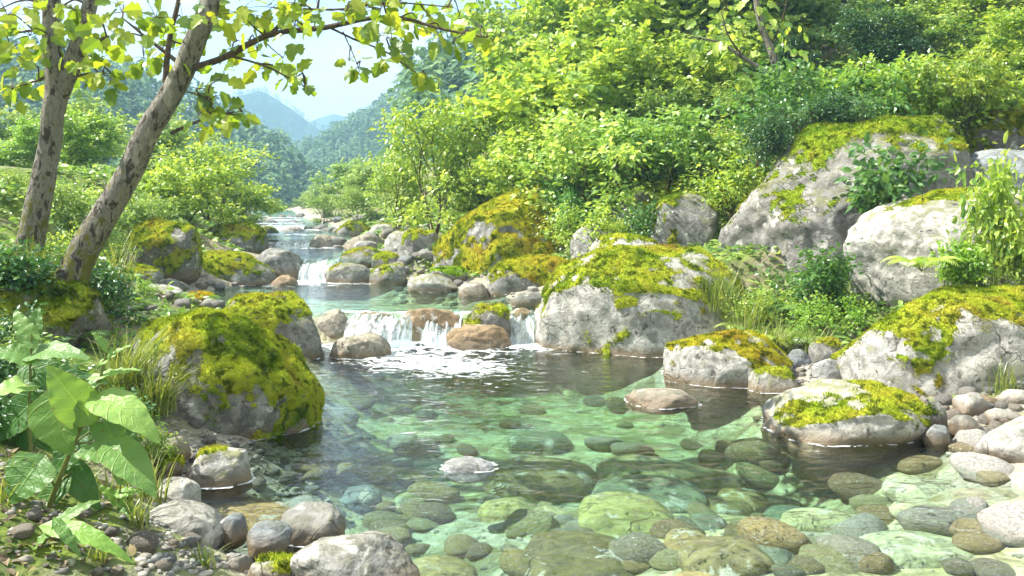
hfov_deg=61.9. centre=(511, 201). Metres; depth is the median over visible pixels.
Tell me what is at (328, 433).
submerged pebble
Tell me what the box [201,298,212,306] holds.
cobble
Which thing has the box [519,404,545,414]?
submerged pebble
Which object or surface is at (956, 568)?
submerged pebble
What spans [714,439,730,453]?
submerged pebble
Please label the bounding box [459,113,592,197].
leafy bush
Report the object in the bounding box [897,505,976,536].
submerged pebble
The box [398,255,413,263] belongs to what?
cobble
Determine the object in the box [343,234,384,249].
boulder
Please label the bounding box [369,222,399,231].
boulder
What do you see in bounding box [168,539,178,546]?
pebble
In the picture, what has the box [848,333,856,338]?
pebble
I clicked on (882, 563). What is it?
submerged pebble
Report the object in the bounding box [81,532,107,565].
grass tuft
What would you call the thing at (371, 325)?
boulder
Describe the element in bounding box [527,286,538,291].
cobble
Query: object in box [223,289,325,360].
mossy boulder
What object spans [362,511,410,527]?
submerged pebble
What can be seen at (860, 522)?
submerged pebble
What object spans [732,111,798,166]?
shrub
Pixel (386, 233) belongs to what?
cobble
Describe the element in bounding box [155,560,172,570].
pebble
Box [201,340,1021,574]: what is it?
pool water
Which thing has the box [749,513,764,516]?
submerged pebble
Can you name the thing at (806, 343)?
grass tuft
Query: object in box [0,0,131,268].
grey bark tree
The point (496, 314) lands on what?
mossy boulder
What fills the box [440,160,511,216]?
leafy bush
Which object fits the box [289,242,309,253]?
boulder
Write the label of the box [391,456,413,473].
submerged pebble
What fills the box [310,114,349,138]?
hill
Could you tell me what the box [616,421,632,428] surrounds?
submerged pebble
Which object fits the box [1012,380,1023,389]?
pebble
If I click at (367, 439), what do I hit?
submerged pebble
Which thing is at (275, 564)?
boulder
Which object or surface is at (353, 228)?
boulder
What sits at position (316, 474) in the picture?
submerged pebble
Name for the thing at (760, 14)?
forked tree
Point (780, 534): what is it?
submerged pebble
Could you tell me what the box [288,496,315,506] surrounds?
submerged pebble
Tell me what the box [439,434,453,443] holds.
submerged pebble
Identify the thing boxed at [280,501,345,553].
boulder
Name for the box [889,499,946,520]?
submerged stone
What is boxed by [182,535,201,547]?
pebble
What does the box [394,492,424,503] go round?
submerged stone
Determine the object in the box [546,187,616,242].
shrub
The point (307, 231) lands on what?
stream water
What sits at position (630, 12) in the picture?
broadleaf tree
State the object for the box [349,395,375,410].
submerged pebble
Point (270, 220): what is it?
stone
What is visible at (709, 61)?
leafy bush
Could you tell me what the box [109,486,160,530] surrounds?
grass tuft
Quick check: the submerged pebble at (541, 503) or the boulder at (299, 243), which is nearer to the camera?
the submerged pebble at (541, 503)
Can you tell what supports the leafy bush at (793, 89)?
on the ground at (648, 426)
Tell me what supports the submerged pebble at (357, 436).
on the ground at (648, 426)
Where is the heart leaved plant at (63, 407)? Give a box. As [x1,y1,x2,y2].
[3,331,160,510]
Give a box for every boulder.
[124,217,203,283]
[124,262,163,283]
[128,305,325,449]
[146,499,223,548]
[148,284,186,294]
[155,451,186,479]
[157,477,200,502]
[159,278,187,291]
[164,436,191,462]
[185,443,251,502]
[187,290,215,300]
[202,249,276,286]
[204,221,267,253]
[220,512,247,549]
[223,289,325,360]
[226,553,252,572]
[247,520,291,558]
[247,550,293,575]
[256,248,303,279]
[263,226,280,237]
[270,275,297,290]
[280,226,304,237]
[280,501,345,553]
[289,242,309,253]
[290,531,419,575]
[304,224,316,228]
[308,234,335,251]
[314,309,348,337]
[319,227,329,233]
[324,262,370,295]
[327,332,391,371]
[336,220,370,236]
[340,246,378,267]
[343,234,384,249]
[344,312,399,348]
[352,240,377,248]
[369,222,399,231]
[369,263,406,294]
[371,250,399,267]
[384,229,405,247]
[397,228,438,256]
[398,308,462,360]
[401,218,423,229]
[407,273,457,300]
[428,265,467,281]
[431,183,568,275]
[442,456,494,483]
[446,324,511,362]
[458,282,489,302]
[461,302,511,362]
[486,253,567,297]
[509,308,533,334]
[511,292,541,310]
[533,243,748,395]
[570,224,615,259]
[589,232,657,251]
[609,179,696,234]
[624,388,698,414]
[649,191,719,246]
[663,328,793,414]
[718,113,977,277]
[734,308,773,328]
[746,365,798,403]
[760,378,932,467]
[788,349,810,367]
[808,336,841,362]
[809,359,839,381]
[829,283,1023,396]
[843,186,1023,306]
[922,424,949,449]
[926,399,947,426]
[947,104,1023,154]
[948,415,979,435]
[952,394,989,416]
[970,148,1023,189]
[972,416,1023,462]
[983,408,1021,423]
[997,389,1023,404]
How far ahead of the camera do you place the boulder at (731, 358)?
7.48 m
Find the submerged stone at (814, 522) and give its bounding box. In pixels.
[780,508,849,532]
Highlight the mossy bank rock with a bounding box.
[0,272,113,346]
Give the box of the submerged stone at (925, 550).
[859,530,973,568]
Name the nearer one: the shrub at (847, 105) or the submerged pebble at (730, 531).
the submerged pebble at (730, 531)
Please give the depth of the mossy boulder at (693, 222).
11.26 m
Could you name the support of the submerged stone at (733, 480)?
on the ground at (648, 426)
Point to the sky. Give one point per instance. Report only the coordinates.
(334, 95)
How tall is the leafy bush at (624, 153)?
2.082 m
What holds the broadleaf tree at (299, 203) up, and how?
on the ground at (648, 426)
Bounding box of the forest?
[0,0,548,207]
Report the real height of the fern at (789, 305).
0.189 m
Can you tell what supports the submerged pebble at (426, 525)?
on the ground at (648, 426)
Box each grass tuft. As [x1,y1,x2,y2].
[0,451,38,504]
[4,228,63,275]
[65,460,103,497]
[72,320,206,395]
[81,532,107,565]
[82,454,148,512]
[92,228,151,291]
[109,353,227,416]
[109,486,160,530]
[135,444,179,505]
[185,537,233,569]
[685,261,749,312]
[695,281,782,331]
[738,308,812,354]
[790,321,838,355]
[923,216,1009,284]
[976,356,1021,396]
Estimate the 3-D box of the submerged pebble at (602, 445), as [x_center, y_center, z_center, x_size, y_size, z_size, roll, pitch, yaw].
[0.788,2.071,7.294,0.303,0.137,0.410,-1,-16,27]
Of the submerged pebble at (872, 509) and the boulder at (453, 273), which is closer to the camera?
the submerged pebble at (872, 509)
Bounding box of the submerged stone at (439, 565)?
[412,555,477,575]
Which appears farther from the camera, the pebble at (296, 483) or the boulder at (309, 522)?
the pebble at (296, 483)
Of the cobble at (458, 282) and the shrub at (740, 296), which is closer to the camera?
the shrub at (740, 296)
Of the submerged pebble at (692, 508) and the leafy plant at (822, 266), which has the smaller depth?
the submerged pebble at (692, 508)
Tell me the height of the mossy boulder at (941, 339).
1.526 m
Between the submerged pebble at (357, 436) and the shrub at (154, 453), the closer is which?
the shrub at (154, 453)
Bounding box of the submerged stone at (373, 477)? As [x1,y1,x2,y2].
[347,457,397,486]
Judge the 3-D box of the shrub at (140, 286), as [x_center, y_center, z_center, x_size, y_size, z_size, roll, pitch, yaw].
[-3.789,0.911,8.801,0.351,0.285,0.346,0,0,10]
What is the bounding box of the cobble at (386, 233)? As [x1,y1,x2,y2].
[381,229,393,237]
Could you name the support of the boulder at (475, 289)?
on the ground at (648, 426)
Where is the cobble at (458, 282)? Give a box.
[453,279,462,286]
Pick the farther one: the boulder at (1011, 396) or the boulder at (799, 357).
the boulder at (799, 357)
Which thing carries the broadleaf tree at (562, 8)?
on the ground at (648, 426)
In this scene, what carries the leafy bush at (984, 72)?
on the ground at (648, 426)
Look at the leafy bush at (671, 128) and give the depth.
12.65 m
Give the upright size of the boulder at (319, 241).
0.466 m
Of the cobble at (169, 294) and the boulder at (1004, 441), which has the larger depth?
the cobble at (169, 294)
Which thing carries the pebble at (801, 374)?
on the ground at (648, 426)
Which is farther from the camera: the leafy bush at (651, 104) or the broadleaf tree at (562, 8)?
the broadleaf tree at (562, 8)
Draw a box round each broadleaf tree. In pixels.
[0,88,136,167]
[0,103,33,147]
[0,115,65,167]
[34,104,130,167]
[108,103,222,178]
[273,199,289,212]
[289,197,308,208]
[298,183,335,207]
[306,155,374,208]
[337,159,394,202]
[431,103,489,161]
[439,0,590,152]
[441,0,705,141]
[465,78,521,137]
[521,0,642,90]
[555,22,708,124]
[638,0,861,96]
[642,0,851,109]
[745,30,835,81]
[766,0,854,43]
[804,0,936,75]
[825,0,860,33]
[843,0,948,32]
[848,0,996,67]
[857,0,952,21]
[928,0,1019,22]
[949,0,1023,83]
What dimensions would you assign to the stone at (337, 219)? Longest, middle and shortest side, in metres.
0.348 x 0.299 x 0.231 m
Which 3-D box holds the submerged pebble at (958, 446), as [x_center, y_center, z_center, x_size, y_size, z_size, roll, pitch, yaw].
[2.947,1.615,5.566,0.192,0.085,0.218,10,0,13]
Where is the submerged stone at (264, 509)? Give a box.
[213,497,291,531]
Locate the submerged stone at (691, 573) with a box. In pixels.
[675,571,714,575]
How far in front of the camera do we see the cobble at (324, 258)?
17.70 m
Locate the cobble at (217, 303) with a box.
[211,300,224,307]
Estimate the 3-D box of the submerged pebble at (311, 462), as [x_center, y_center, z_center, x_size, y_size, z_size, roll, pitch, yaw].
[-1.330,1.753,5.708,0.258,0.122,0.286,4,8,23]
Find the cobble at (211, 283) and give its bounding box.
[205,280,215,285]
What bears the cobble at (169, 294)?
on the gravel
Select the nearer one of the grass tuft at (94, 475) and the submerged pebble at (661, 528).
the grass tuft at (94, 475)
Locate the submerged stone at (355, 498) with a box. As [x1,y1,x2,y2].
[340,484,381,514]
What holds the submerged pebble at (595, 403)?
on the ground at (648, 426)
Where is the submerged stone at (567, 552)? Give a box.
[515,530,633,575]
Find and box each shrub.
[0,238,112,303]
[0,299,53,343]
[0,393,19,443]
[11,225,106,272]
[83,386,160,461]
[90,258,161,327]
[134,276,162,298]
[137,420,186,465]
[529,197,637,257]
[532,169,590,214]
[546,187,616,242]
[609,198,677,238]
[661,148,770,219]
[712,282,761,309]
[721,281,811,324]
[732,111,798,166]
[746,259,868,320]
[748,90,849,135]
[777,290,889,338]
[818,86,888,125]
[983,252,1023,285]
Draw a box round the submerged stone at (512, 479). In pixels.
[482,456,596,502]
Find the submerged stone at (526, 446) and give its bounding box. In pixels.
[507,429,571,455]
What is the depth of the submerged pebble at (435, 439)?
7.38 m
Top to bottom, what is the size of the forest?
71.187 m
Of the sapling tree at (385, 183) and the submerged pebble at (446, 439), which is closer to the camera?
the submerged pebble at (446, 439)
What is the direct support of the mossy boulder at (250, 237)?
on the ground at (648, 426)
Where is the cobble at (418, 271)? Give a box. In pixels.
[416,268,424,273]
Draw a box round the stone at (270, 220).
[263,218,277,225]
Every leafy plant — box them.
[0,340,42,400]
[5,342,122,397]
[33,499,135,563]
[97,472,141,515]
[789,241,862,294]
[828,131,967,213]
[929,229,998,287]
[950,130,1023,284]
[985,193,1023,285]
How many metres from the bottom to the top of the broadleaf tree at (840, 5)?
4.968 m
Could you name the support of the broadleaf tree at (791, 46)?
on the ground at (648, 426)
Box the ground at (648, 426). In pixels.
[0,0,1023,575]
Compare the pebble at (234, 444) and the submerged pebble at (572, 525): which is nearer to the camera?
the submerged pebble at (572, 525)
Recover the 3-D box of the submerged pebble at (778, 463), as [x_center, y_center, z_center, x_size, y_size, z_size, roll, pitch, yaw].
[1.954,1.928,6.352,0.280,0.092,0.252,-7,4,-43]
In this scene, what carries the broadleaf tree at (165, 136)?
on the ground at (648, 426)
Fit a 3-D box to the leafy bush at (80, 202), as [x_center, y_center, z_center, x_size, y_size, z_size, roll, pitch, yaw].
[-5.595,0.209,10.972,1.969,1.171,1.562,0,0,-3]
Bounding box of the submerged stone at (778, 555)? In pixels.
[759,545,794,563]
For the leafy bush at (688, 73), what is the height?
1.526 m
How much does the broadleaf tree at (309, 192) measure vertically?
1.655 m
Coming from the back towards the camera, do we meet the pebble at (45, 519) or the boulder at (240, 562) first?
the boulder at (240, 562)
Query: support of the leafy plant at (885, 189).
on the boulder at (878, 234)
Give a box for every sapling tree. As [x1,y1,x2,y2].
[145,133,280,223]
[360,141,441,230]
[366,78,510,234]
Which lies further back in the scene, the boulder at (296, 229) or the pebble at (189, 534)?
the boulder at (296, 229)
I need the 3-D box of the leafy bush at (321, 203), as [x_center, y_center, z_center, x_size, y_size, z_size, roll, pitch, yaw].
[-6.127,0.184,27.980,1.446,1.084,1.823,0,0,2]
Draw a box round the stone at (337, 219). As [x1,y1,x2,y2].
[333,217,342,222]
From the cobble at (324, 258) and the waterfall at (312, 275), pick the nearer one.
the waterfall at (312, 275)
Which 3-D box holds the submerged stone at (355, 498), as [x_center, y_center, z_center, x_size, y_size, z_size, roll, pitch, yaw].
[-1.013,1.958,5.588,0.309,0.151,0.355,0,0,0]
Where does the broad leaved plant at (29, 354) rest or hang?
on the ground at (648, 426)
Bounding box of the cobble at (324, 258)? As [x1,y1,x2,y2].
[318,254,332,261]
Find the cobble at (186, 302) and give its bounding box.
[174,298,190,308]
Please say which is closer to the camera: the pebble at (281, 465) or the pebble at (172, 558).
the pebble at (172, 558)
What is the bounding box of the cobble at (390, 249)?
[380,247,397,251]
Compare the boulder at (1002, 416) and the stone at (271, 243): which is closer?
the boulder at (1002, 416)
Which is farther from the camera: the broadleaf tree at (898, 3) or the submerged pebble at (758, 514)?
the broadleaf tree at (898, 3)
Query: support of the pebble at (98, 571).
on the ground at (648, 426)
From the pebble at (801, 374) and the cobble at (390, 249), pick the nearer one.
the pebble at (801, 374)
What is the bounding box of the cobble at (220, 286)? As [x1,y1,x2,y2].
[213,283,225,290]
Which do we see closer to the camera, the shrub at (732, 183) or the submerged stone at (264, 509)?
the submerged stone at (264, 509)
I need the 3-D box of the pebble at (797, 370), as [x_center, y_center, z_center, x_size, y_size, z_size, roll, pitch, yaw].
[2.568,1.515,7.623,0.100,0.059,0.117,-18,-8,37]
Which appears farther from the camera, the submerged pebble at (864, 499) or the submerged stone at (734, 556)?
the submerged pebble at (864, 499)
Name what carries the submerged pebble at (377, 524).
on the ground at (648, 426)
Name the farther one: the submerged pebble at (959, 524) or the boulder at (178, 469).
the boulder at (178, 469)
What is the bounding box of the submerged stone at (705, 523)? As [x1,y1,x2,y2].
[690,513,726,530]
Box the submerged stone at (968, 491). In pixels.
[945,488,992,505]
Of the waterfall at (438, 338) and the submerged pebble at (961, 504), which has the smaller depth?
the submerged pebble at (961, 504)
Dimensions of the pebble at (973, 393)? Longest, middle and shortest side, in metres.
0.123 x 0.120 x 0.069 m
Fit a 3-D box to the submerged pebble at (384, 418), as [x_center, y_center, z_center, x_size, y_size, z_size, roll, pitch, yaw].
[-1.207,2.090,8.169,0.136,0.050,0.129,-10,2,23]
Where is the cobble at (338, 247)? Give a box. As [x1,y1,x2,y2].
[333,245,343,250]
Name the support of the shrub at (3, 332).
on the ground at (648, 426)
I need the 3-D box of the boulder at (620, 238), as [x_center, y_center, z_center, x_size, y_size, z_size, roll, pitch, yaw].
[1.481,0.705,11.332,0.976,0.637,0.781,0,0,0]
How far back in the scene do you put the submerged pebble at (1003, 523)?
4.17 m
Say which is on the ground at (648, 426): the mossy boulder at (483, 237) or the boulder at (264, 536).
the mossy boulder at (483, 237)
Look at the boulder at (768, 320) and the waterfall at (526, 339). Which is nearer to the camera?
the boulder at (768, 320)
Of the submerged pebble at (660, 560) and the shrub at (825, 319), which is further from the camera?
the shrub at (825, 319)
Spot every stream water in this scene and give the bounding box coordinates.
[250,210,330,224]
[266,229,352,239]
[268,246,371,259]
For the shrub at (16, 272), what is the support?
on the ground at (648, 426)
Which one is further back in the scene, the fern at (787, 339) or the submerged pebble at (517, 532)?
the fern at (787, 339)
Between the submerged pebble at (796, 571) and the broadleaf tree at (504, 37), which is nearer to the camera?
the submerged pebble at (796, 571)
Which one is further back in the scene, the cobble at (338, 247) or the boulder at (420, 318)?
the cobble at (338, 247)
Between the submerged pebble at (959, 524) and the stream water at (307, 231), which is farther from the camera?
the stream water at (307, 231)
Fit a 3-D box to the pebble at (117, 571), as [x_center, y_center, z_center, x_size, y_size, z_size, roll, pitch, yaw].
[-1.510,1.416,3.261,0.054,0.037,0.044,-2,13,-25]
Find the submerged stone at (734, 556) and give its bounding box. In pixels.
[677,536,773,575]
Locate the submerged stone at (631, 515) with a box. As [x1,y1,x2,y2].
[576,491,673,537]
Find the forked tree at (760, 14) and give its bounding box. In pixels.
[661,0,816,133]
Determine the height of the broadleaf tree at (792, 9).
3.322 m
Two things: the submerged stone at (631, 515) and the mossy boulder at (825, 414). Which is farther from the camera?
the mossy boulder at (825, 414)
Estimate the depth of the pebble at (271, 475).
5.42 m
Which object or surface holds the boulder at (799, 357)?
on the gravel
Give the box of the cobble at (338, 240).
[332,237,346,244]
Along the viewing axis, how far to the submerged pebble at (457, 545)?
4.88 m
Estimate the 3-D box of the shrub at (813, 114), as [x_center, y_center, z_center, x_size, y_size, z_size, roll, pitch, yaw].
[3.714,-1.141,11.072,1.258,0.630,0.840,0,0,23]
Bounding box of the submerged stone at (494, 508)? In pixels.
[477,497,535,521]
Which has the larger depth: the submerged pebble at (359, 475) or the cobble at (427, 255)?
the cobble at (427, 255)
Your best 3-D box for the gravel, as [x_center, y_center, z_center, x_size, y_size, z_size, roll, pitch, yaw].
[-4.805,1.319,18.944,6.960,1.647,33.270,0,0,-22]
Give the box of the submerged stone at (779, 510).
[764,505,802,518]
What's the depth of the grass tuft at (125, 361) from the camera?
5.51 m
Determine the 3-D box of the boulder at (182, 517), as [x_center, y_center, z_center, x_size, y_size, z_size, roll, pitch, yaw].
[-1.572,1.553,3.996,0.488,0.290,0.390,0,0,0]
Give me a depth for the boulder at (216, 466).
4.83 m
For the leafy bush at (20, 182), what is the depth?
10.36 m
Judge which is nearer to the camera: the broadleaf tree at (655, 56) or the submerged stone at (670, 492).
the submerged stone at (670, 492)
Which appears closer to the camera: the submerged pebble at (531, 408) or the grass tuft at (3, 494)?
the grass tuft at (3, 494)
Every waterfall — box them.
[268,224,303,229]
[276,239,309,248]
[298,259,338,282]
[344,310,411,348]
[420,316,461,346]
[510,314,534,344]
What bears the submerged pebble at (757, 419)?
on the ground at (648, 426)
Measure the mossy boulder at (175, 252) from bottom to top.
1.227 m
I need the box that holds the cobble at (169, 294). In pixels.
[163,291,174,298]
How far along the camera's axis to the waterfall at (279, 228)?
25.34 m
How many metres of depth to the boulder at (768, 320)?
8.81 m
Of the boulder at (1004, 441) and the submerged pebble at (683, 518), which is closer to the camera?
the submerged pebble at (683, 518)
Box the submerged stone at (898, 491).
[882,476,945,502]
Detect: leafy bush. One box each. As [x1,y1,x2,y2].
[0,170,59,198]
[28,178,149,257]
[99,186,180,246]
[134,152,244,224]
[208,175,292,225]
[304,192,347,222]
[328,185,385,221]
[383,192,430,223]
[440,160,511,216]
[448,19,712,172]
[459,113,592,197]
[469,98,695,223]
[582,97,753,207]
[616,84,730,129]
[636,23,773,121]
[647,46,752,128]
[659,115,775,189]
[694,45,941,171]
[700,75,783,126]
[809,48,1001,134]
[831,45,1023,151]
[909,61,1023,149]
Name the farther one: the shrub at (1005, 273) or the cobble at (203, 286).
the cobble at (203, 286)
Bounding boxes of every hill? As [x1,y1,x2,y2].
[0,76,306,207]
[221,92,323,149]
[306,105,399,169]
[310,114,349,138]
[363,84,460,189]
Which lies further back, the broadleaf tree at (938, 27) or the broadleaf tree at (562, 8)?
the broadleaf tree at (562, 8)
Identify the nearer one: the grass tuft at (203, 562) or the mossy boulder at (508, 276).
the grass tuft at (203, 562)
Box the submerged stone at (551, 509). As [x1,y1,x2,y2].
[533,506,570,524]
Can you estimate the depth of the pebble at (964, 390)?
6.45 m
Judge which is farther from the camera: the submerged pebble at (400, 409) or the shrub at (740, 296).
the shrub at (740, 296)
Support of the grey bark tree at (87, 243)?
on the ground at (648, 426)
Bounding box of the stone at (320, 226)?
[313,224,327,231]
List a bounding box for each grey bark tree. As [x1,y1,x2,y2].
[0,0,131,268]
[54,0,492,282]
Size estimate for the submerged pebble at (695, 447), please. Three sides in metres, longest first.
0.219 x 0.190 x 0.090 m
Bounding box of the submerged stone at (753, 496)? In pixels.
[717,487,767,512]
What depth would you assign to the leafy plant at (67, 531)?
3.22 m
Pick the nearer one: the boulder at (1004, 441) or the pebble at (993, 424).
the boulder at (1004, 441)
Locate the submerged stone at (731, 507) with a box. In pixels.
[706,495,754,515]
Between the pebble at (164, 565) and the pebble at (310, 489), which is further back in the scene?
the pebble at (310, 489)
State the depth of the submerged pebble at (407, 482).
6.41 m
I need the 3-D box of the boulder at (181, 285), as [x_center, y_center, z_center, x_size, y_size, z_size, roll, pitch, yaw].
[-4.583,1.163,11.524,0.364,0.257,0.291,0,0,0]
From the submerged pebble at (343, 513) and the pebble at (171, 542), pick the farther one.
the submerged pebble at (343, 513)
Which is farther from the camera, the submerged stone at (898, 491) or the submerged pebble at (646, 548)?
the submerged stone at (898, 491)
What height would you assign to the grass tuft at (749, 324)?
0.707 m
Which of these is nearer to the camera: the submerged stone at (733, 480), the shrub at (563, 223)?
the submerged stone at (733, 480)
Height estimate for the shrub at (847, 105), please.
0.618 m
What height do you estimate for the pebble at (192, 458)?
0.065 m
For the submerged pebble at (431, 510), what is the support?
on the ground at (648, 426)
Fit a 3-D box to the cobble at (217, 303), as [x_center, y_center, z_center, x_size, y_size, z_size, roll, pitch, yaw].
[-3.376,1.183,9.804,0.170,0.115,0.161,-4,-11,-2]
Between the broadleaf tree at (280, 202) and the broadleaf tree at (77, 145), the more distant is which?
the broadleaf tree at (280, 202)
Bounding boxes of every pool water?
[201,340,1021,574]
[210,279,536,313]
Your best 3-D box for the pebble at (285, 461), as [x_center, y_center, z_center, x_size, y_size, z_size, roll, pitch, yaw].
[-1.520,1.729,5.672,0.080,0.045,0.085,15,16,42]
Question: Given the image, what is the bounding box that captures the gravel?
[0,220,1023,575]
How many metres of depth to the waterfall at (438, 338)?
9.62 m
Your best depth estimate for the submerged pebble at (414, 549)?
4.99 m
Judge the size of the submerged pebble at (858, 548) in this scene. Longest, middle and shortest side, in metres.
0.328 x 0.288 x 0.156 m
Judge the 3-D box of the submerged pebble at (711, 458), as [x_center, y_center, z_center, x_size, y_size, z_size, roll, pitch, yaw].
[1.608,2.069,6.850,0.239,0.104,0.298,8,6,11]
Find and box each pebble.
[11,523,34,538]
[25,509,42,520]
[40,516,52,523]
[78,507,92,516]
[79,547,85,555]
[91,567,103,575]
[100,502,105,508]
[105,526,119,536]
[109,566,124,575]
[126,530,158,552]
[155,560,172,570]
[160,555,176,563]
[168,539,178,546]
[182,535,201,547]
[185,532,197,536]
[188,418,201,428]
[188,452,197,462]
[202,435,216,445]
[229,441,239,447]
[251,476,265,491]
[255,447,266,454]
[266,472,275,477]
[271,467,279,476]
[278,463,284,468]
[278,471,299,485]
[279,457,289,464]
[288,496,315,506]
[291,451,332,475]
[291,481,300,486]
[300,467,331,483]
[305,485,319,493]
[323,430,331,439]
[328,460,355,482]
[331,407,358,425]
[339,510,346,519]
[342,433,364,446]
[347,441,390,461]
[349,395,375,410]
[355,469,368,479]
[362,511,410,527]
[364,437,371,442]
[369,520,410,532]
[373,501,395,511]
[375,526,411,547]
[380,416,392,421]
[385,432,416,448]
[387,404,412,414]
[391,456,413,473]
[393,437,437,457]
[397,473,428,488]
[399,500,423,517]
[404,543,429,556]
[406,517,439,531]
[407,481,459,503]
[413,502,454,524]
[415,407,434,420]
[424,436,439,443]
[429,402,445,406]
[433,452,440,457]
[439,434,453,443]
[444,534,477,558]
[456,444,478,455]
[466,542,492,559]
[477,494,501,503]
[498,547,522,575]
[499,420,520,428]
[500,545,518,550]
[502,509,553,534]
[506,528,525,538]
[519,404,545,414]
[534,501,553,507]
[547,500,560,504]
[555,514,573,524]
[565,520,578,529]
[575,528,593,531]
[583,395,605,406]
[584,436,623,450]
[605,397,629,413]
[609,532,667,563]
[610,442,654,455]
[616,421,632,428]
[621,560,650,575]
[649,519,688,538]
[649,548,679,570]
[676,515,699,527]
[680,439,702,450]
[684,526,705,534]
[687,503,717,516]
[697,449,724,467]
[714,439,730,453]
[723,521,738,537]
[725,438,780,465]
[736,462,779,490]
[736,516,811,554]
[745,483,759,490]
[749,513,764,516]
[752,415,762,421]
[759,453,790,470]
[766,495,802,508]
[771,563,803,575]
[787,554,824,574]
[793,368,805,373]
[798,544,859,573]
[799,372,805,376]
[815,534,880,566]
[827,471,883,499]
[832,512,887,536]
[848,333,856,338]
[849,494,890,509]
[855,505,893,525]
[858,551,894,573]
[895,454,942,473]
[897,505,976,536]
[934,393,952,405]
[942,558,976,575]
[946,409,961,419]
[947,441,973,452]
[949,452,1014,481]
[949,497,988,516]
[949,518,981,534]
[952,530,1005,554]
[953,429,986,446]
[958,386,976,394]
[966,392,981,394]
[969,558,1015,575]
[975,470,1010,484]
[977,413,988,424]
[977,502,1023,546]
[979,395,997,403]
[983,386,994,392]
[986,420,1001,430]
[994,400,1008,408]
[1008,403,1022,411]
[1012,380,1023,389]
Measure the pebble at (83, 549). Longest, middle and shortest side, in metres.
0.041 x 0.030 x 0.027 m
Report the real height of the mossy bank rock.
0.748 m
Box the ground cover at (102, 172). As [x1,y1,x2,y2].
[0,0,1023,416]
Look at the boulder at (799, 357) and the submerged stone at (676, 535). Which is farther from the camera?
the boulder at (799, 357)
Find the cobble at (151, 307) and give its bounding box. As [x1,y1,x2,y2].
[142,305,156,312]
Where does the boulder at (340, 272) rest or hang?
on the ground at (648, 426)
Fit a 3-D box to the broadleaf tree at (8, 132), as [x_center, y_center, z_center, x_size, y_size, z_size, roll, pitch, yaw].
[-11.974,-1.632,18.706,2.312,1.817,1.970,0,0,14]
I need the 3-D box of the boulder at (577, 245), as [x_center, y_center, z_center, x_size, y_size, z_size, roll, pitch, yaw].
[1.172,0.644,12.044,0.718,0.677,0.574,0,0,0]
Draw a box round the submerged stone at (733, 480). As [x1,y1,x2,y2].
[705,469,745,495]
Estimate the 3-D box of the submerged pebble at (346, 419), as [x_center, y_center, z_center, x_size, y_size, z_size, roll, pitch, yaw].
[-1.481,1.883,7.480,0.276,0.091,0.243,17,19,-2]
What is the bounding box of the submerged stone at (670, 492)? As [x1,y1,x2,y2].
[591,474,708,513]
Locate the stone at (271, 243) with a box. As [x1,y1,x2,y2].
[268,242,280,246]
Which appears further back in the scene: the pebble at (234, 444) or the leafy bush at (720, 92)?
the leafy bush at (720, 92)
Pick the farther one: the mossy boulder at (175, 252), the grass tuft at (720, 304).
the mossy boulder at (175, 252)
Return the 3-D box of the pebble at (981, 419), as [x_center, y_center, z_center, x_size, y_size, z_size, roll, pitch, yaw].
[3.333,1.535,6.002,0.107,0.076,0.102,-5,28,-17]
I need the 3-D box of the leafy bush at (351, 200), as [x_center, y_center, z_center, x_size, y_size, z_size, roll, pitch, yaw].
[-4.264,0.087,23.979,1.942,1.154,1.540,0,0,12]
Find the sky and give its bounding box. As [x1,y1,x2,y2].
[0,0,543,123]
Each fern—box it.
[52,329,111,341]
[712,321,775,330]
[753,328,794,347]
[765,298,839,315]
[785,329,851,346]
[878,255,966,271]
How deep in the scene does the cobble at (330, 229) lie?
23.70 m
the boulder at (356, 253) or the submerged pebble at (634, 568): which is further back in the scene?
the boulder at (356, 253)
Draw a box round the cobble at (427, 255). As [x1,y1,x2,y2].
[418,250,433,260]
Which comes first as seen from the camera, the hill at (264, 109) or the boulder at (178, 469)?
the boulder at (178, 469)
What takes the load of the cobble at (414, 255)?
on the ground at (648, 426)
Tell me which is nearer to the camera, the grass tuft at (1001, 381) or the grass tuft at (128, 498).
the grass tuft at (128, 498)
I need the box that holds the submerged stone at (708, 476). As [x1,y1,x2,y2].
[596,454,718,490]
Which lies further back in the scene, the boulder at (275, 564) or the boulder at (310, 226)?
the boulder at (310, 226)
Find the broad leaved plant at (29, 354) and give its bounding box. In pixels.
[0,306,90,453]
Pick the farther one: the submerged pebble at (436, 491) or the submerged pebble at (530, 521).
the submerged pebble at (436, 491)
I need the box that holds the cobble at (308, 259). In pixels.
[302,254,313,260]
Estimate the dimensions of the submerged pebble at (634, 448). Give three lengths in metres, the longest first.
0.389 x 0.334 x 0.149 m
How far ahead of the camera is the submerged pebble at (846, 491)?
5.48 m
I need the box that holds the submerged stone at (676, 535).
[664,528,705,549]
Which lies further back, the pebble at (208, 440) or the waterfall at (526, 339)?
the waterfall at (526, 339)
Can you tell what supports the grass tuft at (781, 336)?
on the ground at (648, 426)
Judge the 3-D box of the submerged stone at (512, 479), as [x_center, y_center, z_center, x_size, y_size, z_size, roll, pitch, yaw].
[0.211,2.048,6.255,0.853,0.276,0.783,0,0,0]
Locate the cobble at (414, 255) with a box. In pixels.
[412,252,419,259]
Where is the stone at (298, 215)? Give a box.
[295,213,304,217]
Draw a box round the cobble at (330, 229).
[328,227,335,232]
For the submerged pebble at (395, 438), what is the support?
on the ground at (648, 426)
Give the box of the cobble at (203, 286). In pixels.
[195,283,207,289]
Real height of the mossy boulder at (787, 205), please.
2.702 m

